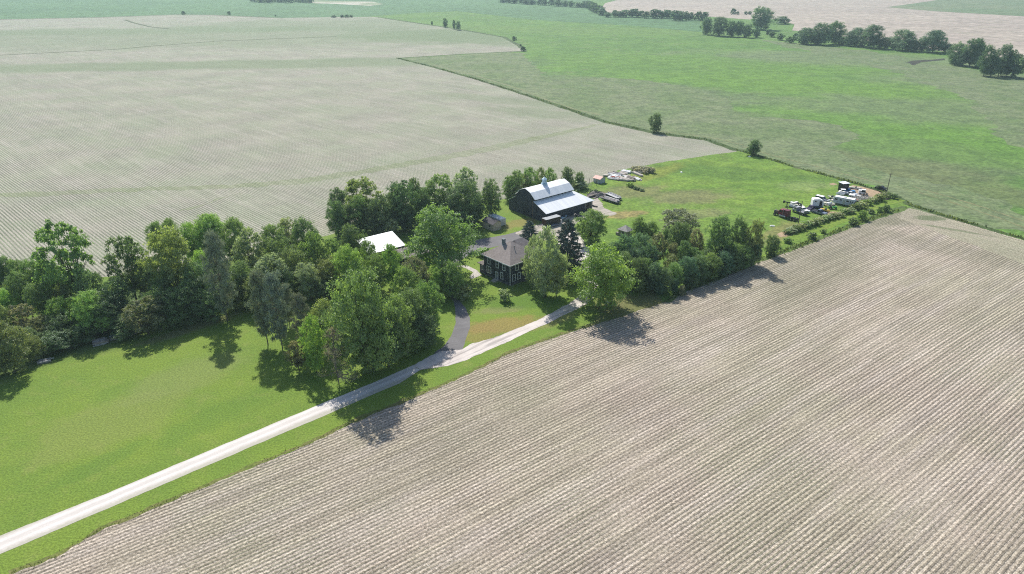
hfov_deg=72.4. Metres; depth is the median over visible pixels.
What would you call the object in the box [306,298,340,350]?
tree
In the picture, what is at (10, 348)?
tree
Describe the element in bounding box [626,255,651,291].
tree
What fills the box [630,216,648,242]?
tree
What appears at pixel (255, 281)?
pine tree
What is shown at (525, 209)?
sliding door
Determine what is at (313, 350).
tree
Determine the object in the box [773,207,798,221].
semi truck
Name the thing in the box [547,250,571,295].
tree
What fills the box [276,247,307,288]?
tree
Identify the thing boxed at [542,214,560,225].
enclosed trailer
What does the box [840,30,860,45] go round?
tree
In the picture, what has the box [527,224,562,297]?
tree
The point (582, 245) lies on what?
gravel yard
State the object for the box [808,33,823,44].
tree
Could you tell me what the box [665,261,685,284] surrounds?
tree
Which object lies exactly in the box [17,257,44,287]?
tree
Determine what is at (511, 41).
grass strip
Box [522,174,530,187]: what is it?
tree
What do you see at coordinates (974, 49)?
tree
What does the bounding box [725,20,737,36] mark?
tree
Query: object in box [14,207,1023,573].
crop field
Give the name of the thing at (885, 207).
shrub
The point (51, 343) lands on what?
bush
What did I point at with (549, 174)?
tree
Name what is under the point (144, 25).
grass strip
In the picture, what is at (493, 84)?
fence line weeds
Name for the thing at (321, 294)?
tree
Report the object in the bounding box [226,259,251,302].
tree
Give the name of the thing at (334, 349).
tree
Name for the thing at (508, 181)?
tree
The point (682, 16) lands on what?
tree
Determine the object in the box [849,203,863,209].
shrub
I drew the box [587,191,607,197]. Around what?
gravel pile
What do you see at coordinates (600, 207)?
gravel yard
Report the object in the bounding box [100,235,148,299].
tree
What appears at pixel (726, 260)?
tree
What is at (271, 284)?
pine tree
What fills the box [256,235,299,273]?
tree
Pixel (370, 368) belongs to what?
tree
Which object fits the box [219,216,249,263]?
tree
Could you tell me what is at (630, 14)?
tree
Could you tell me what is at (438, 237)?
tree
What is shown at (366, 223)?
tree
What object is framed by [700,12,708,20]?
tree
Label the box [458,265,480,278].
footpath
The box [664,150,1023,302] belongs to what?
tall grass
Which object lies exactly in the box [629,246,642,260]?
tree
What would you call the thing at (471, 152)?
grass strip
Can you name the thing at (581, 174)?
tree
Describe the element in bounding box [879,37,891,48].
tree
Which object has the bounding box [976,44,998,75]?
tree
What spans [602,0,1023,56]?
bare field
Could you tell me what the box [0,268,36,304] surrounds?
tree
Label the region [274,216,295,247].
tree
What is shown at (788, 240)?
shrub
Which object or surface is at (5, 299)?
tree
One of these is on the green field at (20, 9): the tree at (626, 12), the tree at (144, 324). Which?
the tree at (626, 12)
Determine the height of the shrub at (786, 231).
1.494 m
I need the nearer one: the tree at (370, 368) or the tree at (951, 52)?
the tree at (370, 368)
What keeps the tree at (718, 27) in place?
on the ground at (900, 124)
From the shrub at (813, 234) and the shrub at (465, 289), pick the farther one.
the shrub at (813, 234)
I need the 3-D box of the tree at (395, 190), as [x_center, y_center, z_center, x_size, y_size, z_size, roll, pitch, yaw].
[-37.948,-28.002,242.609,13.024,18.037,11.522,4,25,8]
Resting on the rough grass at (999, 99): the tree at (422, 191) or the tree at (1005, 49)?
the tree at (1005, 49)
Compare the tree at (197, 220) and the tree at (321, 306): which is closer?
the tree at (321, 306)
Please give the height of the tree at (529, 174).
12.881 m
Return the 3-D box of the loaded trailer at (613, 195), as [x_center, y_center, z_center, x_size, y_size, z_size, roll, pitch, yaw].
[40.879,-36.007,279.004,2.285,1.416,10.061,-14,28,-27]
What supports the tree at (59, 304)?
on the lawn at (82, 423)
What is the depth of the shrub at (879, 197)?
275.48 m
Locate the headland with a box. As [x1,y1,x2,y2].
[898,208,1023,263]
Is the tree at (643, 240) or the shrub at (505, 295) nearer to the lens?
the shrub at (505, 295)
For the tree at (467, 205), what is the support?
on the lawn at (82, 423)
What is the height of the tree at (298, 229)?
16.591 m
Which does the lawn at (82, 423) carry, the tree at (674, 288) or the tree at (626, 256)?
the tree at (626, 256)
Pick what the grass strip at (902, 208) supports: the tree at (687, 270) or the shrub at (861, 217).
the shrub at (861, 217)
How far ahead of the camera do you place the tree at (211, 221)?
212.40 m
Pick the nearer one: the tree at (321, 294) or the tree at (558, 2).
the tree at (321, 294)
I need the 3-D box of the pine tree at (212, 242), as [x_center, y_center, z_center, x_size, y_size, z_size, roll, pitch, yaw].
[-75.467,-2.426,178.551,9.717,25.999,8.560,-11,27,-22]
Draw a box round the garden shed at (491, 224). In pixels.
[481,216,500,230]
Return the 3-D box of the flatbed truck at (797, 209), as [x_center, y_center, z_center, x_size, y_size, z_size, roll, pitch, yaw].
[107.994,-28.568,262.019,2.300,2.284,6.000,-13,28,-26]
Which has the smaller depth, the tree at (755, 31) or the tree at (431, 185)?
the tree at (431, 185)
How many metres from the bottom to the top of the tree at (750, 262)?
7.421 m
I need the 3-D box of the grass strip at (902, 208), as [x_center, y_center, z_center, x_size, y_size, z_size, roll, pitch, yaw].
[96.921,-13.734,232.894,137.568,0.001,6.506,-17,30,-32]
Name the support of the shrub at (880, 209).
on the grass strip at (902, 208)
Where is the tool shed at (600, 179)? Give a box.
[593,175,605,183]
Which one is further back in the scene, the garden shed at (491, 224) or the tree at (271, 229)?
the garden shed at (491, 224)
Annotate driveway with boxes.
[434,231,521,353]
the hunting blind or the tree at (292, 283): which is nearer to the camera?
the tree at (292, 283)
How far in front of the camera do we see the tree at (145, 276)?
185.47 m
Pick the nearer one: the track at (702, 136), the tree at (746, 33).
the track at (702, 136)
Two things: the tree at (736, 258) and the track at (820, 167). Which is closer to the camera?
the tree at (736, 258)
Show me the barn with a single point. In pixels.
(560, 197)
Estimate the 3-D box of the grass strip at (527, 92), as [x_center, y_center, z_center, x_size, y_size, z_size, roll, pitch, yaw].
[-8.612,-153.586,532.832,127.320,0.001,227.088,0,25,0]
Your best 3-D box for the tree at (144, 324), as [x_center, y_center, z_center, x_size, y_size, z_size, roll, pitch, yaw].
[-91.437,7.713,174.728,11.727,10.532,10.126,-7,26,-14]
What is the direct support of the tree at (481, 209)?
on the lawn at (82, 423)
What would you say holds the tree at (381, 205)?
on the lawn at (82, 423)
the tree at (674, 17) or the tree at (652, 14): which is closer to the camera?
the tree at (674, 17)
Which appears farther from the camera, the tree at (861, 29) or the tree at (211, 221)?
the tree at (861, 29)
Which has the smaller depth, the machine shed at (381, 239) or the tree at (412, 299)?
the tree at (412, 299)
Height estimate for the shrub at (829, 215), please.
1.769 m
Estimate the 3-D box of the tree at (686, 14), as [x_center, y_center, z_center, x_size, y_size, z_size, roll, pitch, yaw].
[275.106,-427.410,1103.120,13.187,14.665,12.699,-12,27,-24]
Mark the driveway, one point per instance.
(456, 340)
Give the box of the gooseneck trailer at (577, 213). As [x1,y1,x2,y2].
[573,210,586,215]
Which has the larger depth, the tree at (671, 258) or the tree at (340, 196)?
the tree at (340, 196)
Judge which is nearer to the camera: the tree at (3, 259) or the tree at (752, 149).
the tree at (3, 259)
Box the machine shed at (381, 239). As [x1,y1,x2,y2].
[357,231,404,259]
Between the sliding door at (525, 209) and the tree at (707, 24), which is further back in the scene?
the tree at (707, 24)
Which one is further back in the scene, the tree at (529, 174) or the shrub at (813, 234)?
the tree at (529, 174)
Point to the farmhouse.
(503, 263)
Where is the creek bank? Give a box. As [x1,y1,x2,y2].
[908,59,944,64]
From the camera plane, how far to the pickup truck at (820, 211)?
261.24 m
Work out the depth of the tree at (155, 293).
177.71 m
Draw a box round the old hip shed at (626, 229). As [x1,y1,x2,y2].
[616,225,631,236]
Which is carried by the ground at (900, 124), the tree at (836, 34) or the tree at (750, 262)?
the tree at (836, 34)
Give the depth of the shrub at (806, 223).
247.99 m
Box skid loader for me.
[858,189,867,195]
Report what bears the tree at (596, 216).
on the pasture
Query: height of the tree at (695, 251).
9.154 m
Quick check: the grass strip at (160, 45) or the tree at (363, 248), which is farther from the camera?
the grass strip at (160, 45)
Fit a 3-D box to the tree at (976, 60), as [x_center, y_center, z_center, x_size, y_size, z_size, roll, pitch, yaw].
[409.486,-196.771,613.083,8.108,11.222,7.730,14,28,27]
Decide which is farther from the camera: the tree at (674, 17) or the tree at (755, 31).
the tree at (674, 17)
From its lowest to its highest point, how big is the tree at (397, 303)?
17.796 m
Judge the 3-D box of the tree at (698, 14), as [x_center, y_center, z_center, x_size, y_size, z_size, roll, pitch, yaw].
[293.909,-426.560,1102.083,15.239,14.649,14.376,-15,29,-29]
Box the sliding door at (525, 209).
[523,206,528,215]
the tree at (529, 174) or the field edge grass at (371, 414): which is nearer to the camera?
the field edge grass at (371, 414)
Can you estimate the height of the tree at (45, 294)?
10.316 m
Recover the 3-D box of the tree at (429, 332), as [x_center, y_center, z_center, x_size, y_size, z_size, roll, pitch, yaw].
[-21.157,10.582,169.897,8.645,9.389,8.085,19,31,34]
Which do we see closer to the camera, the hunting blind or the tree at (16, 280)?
the tree at (16, 280)
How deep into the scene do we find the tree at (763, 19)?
952.23 m
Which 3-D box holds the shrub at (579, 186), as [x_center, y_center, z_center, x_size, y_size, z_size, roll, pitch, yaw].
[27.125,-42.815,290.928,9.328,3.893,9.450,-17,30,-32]
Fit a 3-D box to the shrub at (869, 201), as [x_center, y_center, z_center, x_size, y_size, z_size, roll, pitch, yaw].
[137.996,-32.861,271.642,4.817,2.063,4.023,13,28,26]
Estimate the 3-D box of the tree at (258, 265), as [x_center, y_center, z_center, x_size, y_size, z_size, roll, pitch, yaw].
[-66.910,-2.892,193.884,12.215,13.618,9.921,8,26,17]
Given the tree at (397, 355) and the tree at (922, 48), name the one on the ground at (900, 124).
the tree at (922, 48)
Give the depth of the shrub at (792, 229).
243.45 m
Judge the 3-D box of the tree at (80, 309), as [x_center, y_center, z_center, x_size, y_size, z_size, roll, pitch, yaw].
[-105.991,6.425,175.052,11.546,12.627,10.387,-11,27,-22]
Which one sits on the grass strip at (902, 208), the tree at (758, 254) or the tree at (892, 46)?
the tree at (758, 254)
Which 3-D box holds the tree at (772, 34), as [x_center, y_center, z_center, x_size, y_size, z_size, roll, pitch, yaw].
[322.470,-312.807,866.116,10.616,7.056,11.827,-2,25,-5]
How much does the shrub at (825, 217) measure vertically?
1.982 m
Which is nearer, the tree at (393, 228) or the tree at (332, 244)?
the tree at (332, 244)
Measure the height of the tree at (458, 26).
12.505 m
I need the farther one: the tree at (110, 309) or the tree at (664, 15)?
the tree at (664, 15)
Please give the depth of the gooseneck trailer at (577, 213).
260.91 m
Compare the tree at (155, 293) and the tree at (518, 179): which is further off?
the tree at (518, 179)
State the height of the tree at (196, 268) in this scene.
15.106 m
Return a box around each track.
[660,131,741,144]
[743,146,883,183]
[897,186,1023,227]
[913,186,1023,221]
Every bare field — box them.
[308,0,380,5]
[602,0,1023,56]
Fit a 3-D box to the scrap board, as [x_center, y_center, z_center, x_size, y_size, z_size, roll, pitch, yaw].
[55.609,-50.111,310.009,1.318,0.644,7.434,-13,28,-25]
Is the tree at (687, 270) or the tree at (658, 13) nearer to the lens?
the tree at (687, 270)
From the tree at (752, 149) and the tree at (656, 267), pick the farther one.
the tree at (752, 149)
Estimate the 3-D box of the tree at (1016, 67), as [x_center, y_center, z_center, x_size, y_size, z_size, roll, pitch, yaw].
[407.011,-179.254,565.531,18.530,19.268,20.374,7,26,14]
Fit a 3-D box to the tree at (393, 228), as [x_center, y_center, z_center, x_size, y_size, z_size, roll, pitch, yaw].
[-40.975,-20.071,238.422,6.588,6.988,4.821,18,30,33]
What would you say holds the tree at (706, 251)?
on the pasture
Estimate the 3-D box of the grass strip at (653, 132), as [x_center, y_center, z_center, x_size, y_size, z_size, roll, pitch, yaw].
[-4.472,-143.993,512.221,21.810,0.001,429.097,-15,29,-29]
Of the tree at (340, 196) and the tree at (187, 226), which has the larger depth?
the tree at (340, 196)
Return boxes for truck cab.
[810,197,823,207]
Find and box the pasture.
[572,151,908,299]
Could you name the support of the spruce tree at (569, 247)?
on the lawn at (82, 423)
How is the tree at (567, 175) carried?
on the stubble field at (355, 94)
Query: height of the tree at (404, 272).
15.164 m
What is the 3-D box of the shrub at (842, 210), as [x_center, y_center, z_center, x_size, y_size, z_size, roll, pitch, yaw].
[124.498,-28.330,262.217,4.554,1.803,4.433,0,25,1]
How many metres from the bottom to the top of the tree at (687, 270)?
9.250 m
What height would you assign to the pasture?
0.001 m
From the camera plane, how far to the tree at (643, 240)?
207.82 m
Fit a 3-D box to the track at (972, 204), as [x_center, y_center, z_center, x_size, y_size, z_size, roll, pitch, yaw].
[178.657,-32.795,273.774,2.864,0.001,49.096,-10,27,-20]
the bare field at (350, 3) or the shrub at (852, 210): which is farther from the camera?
the bare field at (350, 3)
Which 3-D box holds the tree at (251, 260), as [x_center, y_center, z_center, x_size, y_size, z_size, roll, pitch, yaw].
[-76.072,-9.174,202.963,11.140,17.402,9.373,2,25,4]
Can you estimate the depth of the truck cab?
267.39 m
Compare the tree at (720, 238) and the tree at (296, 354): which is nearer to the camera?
the tree at (296, 354)
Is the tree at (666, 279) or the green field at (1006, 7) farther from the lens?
the green field at (1006, 7)
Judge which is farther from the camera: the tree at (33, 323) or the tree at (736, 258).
the tree at (736, 258)
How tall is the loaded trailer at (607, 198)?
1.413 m
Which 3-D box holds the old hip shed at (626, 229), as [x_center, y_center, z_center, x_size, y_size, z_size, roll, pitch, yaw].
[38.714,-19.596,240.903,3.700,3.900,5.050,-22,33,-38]
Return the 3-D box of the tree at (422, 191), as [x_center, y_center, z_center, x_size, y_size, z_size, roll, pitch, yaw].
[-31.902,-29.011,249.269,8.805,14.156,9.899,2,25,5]
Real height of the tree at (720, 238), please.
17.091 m
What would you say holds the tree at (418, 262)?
on the lawn at (82, 423)
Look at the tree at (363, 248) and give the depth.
202.65 m
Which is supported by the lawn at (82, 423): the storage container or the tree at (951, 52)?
the storage container
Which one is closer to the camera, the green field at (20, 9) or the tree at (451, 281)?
the tree at (451, 281)
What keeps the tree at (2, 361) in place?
on the lawn at (82, 423)
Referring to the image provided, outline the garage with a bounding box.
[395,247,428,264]
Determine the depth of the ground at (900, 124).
540.40 m
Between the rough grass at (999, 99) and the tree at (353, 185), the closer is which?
the tree at (353, 185)
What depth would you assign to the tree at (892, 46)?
741.88 m
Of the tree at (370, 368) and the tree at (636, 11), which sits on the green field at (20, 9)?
the tree at (636, 11)
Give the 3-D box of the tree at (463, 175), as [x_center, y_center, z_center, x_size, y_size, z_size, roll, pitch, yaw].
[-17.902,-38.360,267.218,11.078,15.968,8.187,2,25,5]
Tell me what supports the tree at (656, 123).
on the grass strip at (653, 132)
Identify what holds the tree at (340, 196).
on the stubble field at (355, 94)
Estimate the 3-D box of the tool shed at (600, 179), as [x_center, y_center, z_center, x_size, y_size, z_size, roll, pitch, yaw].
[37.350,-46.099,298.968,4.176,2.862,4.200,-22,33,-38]
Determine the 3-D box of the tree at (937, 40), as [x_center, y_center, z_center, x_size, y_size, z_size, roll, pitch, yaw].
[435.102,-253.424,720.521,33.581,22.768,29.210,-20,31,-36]
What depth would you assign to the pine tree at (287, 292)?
177.66 m
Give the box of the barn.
[508,176,594,221]
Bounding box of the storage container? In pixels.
[488,213,505,225]
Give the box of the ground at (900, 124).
[32,0,1023,453]
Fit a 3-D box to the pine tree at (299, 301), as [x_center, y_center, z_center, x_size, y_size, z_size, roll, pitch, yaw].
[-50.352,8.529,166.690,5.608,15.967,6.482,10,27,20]
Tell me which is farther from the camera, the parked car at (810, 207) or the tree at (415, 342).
the parked car at (810, 207)
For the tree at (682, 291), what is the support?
on the grass strip at (902, 208)
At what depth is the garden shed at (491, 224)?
245.97 m
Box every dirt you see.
[777,232,788,236]
[850,185,881,196]
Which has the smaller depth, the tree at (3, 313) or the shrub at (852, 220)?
the tree at (3, 313)
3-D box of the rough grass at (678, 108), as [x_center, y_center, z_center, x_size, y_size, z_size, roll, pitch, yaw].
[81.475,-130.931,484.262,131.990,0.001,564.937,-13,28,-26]
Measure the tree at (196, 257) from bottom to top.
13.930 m
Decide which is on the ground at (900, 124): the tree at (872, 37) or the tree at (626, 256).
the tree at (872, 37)
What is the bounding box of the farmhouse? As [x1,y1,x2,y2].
[477,237,534,285]
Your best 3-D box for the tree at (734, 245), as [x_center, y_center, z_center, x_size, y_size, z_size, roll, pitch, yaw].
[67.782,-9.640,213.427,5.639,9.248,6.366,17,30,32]
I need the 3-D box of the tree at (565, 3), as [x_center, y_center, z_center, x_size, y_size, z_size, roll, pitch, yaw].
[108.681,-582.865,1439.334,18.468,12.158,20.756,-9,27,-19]
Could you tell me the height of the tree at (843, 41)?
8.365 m
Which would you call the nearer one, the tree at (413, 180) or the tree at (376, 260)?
the tree at (376, 260)
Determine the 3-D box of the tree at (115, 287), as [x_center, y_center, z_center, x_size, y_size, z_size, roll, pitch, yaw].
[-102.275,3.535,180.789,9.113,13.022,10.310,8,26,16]
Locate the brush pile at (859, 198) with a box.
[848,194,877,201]
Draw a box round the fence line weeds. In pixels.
[396,57,736,149]
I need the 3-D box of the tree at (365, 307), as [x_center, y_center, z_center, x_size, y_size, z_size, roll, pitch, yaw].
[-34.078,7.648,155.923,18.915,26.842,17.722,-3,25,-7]
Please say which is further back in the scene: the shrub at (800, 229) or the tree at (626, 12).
the tree at (626, 12)
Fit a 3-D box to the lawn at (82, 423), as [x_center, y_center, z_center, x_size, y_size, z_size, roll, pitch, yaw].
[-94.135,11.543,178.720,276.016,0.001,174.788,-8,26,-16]
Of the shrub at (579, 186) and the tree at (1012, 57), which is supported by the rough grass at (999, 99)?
the tree at (1012, 57)
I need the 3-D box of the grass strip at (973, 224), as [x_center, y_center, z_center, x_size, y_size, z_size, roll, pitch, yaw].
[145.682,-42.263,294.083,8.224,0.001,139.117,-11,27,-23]
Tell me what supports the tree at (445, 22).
on the grass strip at (511, 41)
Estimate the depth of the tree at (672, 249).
212.08 m
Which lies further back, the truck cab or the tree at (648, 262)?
the truck cab
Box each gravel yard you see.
[516,198,616,238]
[555,232,593,290]
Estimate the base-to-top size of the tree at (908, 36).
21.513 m
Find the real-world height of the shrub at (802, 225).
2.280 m
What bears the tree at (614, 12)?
on the green field at (20, 9)
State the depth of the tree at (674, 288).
198.38 m
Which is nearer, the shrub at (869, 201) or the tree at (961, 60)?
the shrub at (869, 201)
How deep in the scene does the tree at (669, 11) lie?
1141.97 m
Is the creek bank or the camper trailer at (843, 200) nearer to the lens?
the camper trailer at (843, 200)
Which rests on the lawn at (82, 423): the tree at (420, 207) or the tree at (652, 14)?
the tree at (420, 207)
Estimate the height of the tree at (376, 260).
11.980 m
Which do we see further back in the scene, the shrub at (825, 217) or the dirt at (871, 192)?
the dirt at (871, 192)
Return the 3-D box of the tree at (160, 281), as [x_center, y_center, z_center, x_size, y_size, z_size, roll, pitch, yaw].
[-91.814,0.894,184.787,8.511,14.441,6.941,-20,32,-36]
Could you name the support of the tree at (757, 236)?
on the grass strip at (902, 208)
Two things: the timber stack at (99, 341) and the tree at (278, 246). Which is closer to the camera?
the timber stack at (99, 341)
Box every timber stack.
[37,357,53,363]
[92,337,108,346]
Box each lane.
[0,365,419,553]
[413,291,593,369]
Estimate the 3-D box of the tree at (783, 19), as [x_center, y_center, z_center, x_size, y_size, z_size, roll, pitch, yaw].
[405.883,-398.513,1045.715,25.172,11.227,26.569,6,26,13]
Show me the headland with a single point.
(1005, 246)
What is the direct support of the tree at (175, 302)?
on the lawn at (82, 423)
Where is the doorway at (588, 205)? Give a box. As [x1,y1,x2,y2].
[586,202,590,210]
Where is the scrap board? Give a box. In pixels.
[631,171,642,176]
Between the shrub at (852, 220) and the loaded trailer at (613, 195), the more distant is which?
the loaded trailer at (613, 195)
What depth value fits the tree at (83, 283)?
179.23 m
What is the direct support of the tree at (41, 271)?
on the lawn at (82, 423)
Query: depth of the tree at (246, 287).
187.06 m
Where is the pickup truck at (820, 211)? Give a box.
[811,209,827,214]
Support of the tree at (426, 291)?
on the lawn at (82, 423)
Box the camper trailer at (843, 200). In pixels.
[833,195,855,205]
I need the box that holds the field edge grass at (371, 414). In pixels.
[12,303,665,572]
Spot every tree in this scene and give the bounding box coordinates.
[0,255,11,288]
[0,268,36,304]
[0,288,16,310]
[0,305,17,338]
[0,319,32,372]
[0,349,8,373]
[1,303,36,333]
[5,259,20,287]
[15,326,45,353]
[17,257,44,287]
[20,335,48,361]
[21,280,57,314]
[25,313,49,336]
[31,218,98,297]
[31,260,53,288]
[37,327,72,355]
[41,295,78,326]
[41,309,76,339]
[49,281,76,308]
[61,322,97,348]
[63,288,111,335]
[72,271,103,306]
[84,290,125,333]
[99,275,138,312]
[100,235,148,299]
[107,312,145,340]
[120,295,170,334]
[127,258,161,304]
[135,225,201,290]
[135,284,168,328]
[143,221,165,255]
[147,265,178,303]
[154,286,194,328]
[161,217,181,247]
[174,276,204,318]
[179,221,197,261]
[180,260,217,308]
[187,212,226,255]
[189,248,210,285]
[190,212,227,263]
[190,287,228,321]
[196,226,238,320]
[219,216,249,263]
[225,278,245,310]
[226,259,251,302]
[230,226,266,274]
[238,277,256,306]
[244,269,276,344]
[254,252,290,289]
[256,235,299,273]
[256,267,290,347]
[259,224,289,253]
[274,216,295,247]
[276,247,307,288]
[276,269,300,300]
[278,283,296,325]
[282,340,305,370]
[288,291,309,340]
[290,215,319,261]
[292,262,320,299]
[297,313,327,372]
[298,230,327,267]
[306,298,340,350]
[311,278,333,299]
[313,254,340,291]
[316,263,401,372]
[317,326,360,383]
[321,237,343,271]
[324,200,349,236]
[326,187,347,210]
[328,243,364,290]
[332,204,359,230]
[336,224,367,260]
[344,176,383,211]
[346,194,368,231]
[349,316,388,373]
[357,204,381,232]
[360,239,379,268]
[360,252,391,290]
[367,195,393,233]
[374,315,407,366]
[379,243,403,289]
[379,291,415,359]
[383,193,405,227]
[384,219,398,234]
[385,180,420,229]
[390,264,421,309]
[395,324,429,356]
[398,203,420,231]
[399,284,433,333]
[401,201,481,273]
[401,256,430,286]
[407,177,420,214]
[410,187,432,216]
[411,312,440,346]
[414,201,435,225]
[416,279,445,334]
[423,173,452,207]
[427,263,446,294]
[434,195,453,215]
[439,259,466,299]
[442,18,447,26]
[443,192,465,217]
[445,179,483,224]
[451,166,477,197]
[455,21,460,29]
[468,194,486,221]
[481,178,503,215]
[501,175,516,200]
[505,184,519,198]
[509,169,525,189]
[519,220,539,240]
[520,234,546,287]
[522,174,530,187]
[524,167,538,186]
[527,0,536,4]
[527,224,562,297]
[534,166,546,184]
[545,167,557,181]
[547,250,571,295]
[553,0,562,5]
[555,218,584,284]
[561,0,568,6]
[561,166,575,185]
[566,240,641,310]
[567,0,575,6]
[573,209,608,242]
[574,2,582,6]
[574,171,584,186]
[598,8,606,14]
[601,242,620,266]
[611,249,635,283]
[612,10,618,16]
[614,233,639,256]
[619,10,628,16]
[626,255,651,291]
[628,9,634,16]
[629,232,653,257]
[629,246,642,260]
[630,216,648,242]
[631,8,638,16]
[637,257,654,285]
[638,242,661,265]
[643,11,649,18]
[643,220,659,241]
[644,261,664,290]
[648,112,661,131]
[649,9,656,17]
[649,232,668,260]
[652,267,674,292]
[654,9,662,17]
[659,207,700,238]
[659,228,670,249]
[661,9,669,17]
[663,254,678,273]
[664,10,672,17]
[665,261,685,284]
[666,242,678,261]
[667,221,693,254]
[670,10,680,20]
[670,278,678,293]
[675,240,692,273]
[676,11,684,19]
[678,256,700,284]
[678,285,685,295]
[682,273,699,286]
[683,11,689,19]
[684,247,704,267]
[687,12,694,19]
[689,228,704,253]
[692,253,713,280]
[693,11,702,20]
[699,17,711,34]
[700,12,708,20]
[701,248,711,257]
[702,215,733,254]
[705,251,723,278]
[711,16,727,35]
[715,250,735,275]
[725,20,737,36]
[725,247,745,271]
[727,215,747,246]
[729,242,743,262]
[734,21,744,35]
[739,244,754,268]
[742,23,752,37]
[742,247,755,267]
[743,218,765,264]
[745,139,762,154]
[748,238,761,264]
[749,6,777,29]
[752,26,760,37]
[764,234,782,255]
[768,31,776,36]
[775,16,791,23]
[777,33,785,39]
[784,36,795,42]
[795,27,817,43]
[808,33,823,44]
[811,22,834,44]
[826,20,847,43]
[836,38,845,44]
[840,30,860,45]
[852,27,866,44]
[857,24,885,47]
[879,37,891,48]
[887,29,918,49]
[890,39,897,49]
[904,40,920,50]
[918,38,928,51]
[919,29,951,51]
[946,41,964,64]
[953,48,970,65]
[955,37,989,66]
[974,56,981,68]
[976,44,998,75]
[985,56,1001,76]
[993,43,1014,75]
[1004,49,1019,75]
[1005,53,1023,77]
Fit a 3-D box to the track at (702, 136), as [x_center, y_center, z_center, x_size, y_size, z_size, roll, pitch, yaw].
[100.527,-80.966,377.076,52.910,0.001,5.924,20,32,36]
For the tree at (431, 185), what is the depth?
250.19 m
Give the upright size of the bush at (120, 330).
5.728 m
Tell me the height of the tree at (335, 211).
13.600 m
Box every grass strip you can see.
[0,15,273,19]
[0,124,601,196]
[8,36,336,54]
[8,317,616,573]
[125,20,168,28]
[180,193,240,210]
[378,17,526,57]
[401,59,739,150]
[434,65,600,114]
[665,206,913,302]
[738,150,1023,239]
[773,198,904,245]
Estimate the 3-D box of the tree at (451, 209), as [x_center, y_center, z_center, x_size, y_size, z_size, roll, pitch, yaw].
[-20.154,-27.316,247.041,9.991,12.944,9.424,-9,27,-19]
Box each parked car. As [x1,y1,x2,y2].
[806,205,815,210]
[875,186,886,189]
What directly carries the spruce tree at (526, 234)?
on the lawn at (82, 423)
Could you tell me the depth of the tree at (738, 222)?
216.14 m
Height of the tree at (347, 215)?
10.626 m
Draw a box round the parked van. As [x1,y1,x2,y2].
[815,194,829,201]
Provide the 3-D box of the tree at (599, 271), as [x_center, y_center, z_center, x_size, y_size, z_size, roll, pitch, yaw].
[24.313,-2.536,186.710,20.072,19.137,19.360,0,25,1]
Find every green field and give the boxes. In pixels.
[0,0,701,31]
[891,0,1023,15]
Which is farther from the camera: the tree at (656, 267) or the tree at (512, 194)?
the tree at (512, 194)
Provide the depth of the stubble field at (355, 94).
407.66 m
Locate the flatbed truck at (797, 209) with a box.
[792,206,808,215]
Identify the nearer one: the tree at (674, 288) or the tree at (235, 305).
the tree at (235, 305)
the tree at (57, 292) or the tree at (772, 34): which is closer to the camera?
the tree at (57, 292)
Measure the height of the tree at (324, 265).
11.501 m
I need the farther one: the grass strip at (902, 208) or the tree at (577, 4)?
the tree at (577, 4)
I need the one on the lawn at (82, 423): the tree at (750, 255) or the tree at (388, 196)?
the tree at (388, 196)
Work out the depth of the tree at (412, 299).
168.20 m
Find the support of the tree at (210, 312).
on the lawn at (82, 423)
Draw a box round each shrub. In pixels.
[453,283,471,300]
[474,247,491,256]
[497,288,513,300]
[572,178,590,190]
[781,229,793,233]
[783,237,793,242]
[786,226,797,231]
[791,225,803,231]
[796,223,807,228]
[801,221,812,226]
[806,232,816,239]
[811,218,822,224]
[820,215,829,221]
[822,214,834,219]
[829,212,839,218]
[837,208,849,213]
[844,207,855,212]
[847,217,858,224]
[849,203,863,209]
[856,209,868,219]
[858,201,868,208]
[861,199,873,204]
[868,197,877,202]
[873,193,885,200]
[876,206,883,211]
[879,192,889,198]
[883,204,891,210]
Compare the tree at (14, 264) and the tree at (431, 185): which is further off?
the tree at (431, 185)
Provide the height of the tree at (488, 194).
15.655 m
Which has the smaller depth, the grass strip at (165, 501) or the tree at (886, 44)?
the grass strip at (165, 501)
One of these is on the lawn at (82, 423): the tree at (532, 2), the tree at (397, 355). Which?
the tree at (397, 355)
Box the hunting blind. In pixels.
[838,181,850,190]
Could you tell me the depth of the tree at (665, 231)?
224.60 m
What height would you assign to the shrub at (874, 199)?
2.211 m
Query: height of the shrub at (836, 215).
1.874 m
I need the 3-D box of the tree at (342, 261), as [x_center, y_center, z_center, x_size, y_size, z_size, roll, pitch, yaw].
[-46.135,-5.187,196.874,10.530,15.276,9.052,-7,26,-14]
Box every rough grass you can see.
[402,52,1023,231]
[759,39,1023,147]
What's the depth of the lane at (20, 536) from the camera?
130.99 m
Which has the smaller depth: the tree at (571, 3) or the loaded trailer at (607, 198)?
the loaded trailer at (607, 198)
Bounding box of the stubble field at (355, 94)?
[0,14,736,276]
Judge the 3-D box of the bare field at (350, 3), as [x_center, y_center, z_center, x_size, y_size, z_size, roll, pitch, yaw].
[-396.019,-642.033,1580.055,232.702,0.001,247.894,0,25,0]
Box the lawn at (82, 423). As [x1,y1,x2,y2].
[0,199,662,573]
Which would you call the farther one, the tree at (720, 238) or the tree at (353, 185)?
the tree at (353, 185)
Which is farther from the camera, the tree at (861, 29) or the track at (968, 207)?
the tree at (861, 29)
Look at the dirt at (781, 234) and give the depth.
242.45 m
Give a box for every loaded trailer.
[600,196,621,203]
[605,192,621,199]

